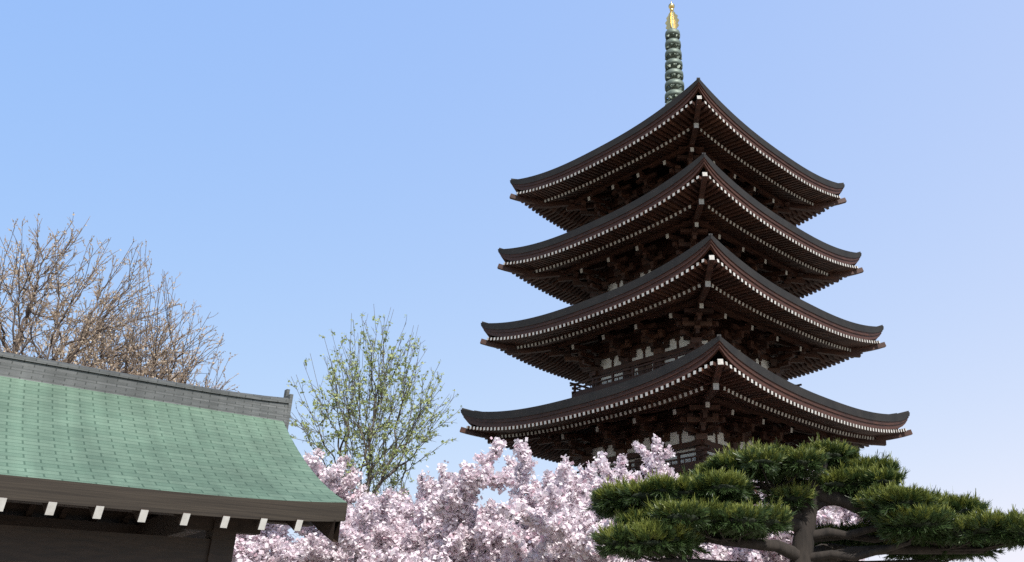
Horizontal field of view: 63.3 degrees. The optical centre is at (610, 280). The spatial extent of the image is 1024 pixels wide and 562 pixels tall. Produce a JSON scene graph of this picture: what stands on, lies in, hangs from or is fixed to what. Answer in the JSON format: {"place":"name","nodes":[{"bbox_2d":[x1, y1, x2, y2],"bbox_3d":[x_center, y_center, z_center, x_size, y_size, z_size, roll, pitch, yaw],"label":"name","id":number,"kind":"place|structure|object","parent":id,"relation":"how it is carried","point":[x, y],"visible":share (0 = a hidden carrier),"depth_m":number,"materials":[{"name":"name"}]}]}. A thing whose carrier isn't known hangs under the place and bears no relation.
{"place":"outdoors","nodes":[
{"label":"outdoors","id":0,"kind":"place"},
{"bbox_2d":[232,447,416,561],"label":"cherry","id":1,"kind":"object","parent":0,"point":[254,548],"depth_m":20.42,"materials":[{"name":"pink plant"}]},
{"bbox_2d":[323,437,559,561],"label":"cherry","id":2,"kind":"object","parent":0,"point":[438,503],"depth_m":17.76,"materials":[{"name":"pink plant"}]},
{"bbox_2d":[0,0,1023,561],"label":"sky","id":3,"kind":"structure","parent":0,"point":[303,166],"materials":[{"name":"blue"}]},
{"bbox_2d":[423,437,665,561],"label":"cherry","id":4,"kind":"object","parent":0,"point":[456,544],"depth_m":19.67,"materials":[{"name":"pink plant"}]},
{"bbox_2d":[495,451,679,561],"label":"cherry","id":5,"kind":"object","parent":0,"point":[558,532],"depth_m":16.01,"materials":[{"name":"pink plant"}]},
{"bbox_2d":[687,469,840,561],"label":"cherry","id":6,"kind":"object","parent":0,"point":[727,553],"depth_m":16.84,"materials":[{"name":"pink plant"}]},
{"bbox_2d":[584,432,1023,561],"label":"pine","id":7,"kind":"object","parent":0,"point":[649,519],"depth_m":12.42,"materials":[{"name":"green plant"}]},
{"label":"ground","id":8,"kind":"structure","parent":0,"visible":0},
{"bbox_2d":[20,299,208,385],"bbox_3d":[-14.877,5.956,23.338,7.903,11.374,7.989,-2,-23,5],"label":"bare tree","id":9,"kind":"object","parent":8,"relation":"on","point":[128,368],"depth_m":24.05,"materials":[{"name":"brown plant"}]},
{"bbox_2d":[0,212,238,391],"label":"bare tree","id":10,"kind":"object","parent":8,"relation":"on","point":[28,311],"visible":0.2,"depth_m":21.11,"materials":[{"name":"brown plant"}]},
{"bbox_2d":[0,351,347,561],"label":"roofed building","id":11,"kind":"structure","parent":8,"relation":"on","point":[99,465],"depth_m":10.28,"materials":[{"name":"green tile"}]},
{"bbox_2d":[287,308,462,552],"bbox_3d":[-7.198,6.149,23.605,5.251,11.226,5.143,-2,-23,5],"label":"leafy tree","id":12,"kind":"object","parent":8,"relation":"on","point":[373,465],"depth_m":24.03,"materials":[{"name":"green plant"}]},
{"bbox_2d":[595,433,677,561],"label":"cherry","id":13,"kind":"object","parent":8,"relation":"on","point":[653,461],"depth_m":20.99,"materials":[{"name":"pink plant"}]},
{"bbox_2d":[460,1,909,528],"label":"pagoda","id":14,"kind":"object","parent":8,"relation":"on","point":[645,354],"visible":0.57,"depth_m":30.17,"materials":[{"name":"brown wood"}]},
{"bbox_2d":[460,77,912,466],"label":"pagoda roof eaves","id":15,"kind":"object","parent":14,"relation":"on","point":[727,214],"visible":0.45,"depth_m":30.88,"materials":[{"name":"brown wood"}]},
{"bbox_2d":[759,493,865,560],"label":"cherry","id":16,"kind":"object","parent":8,"relation":"on","point":[846,515],"visible":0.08,"depth_m":21.64,"materials":[{"name":"pink plant"}]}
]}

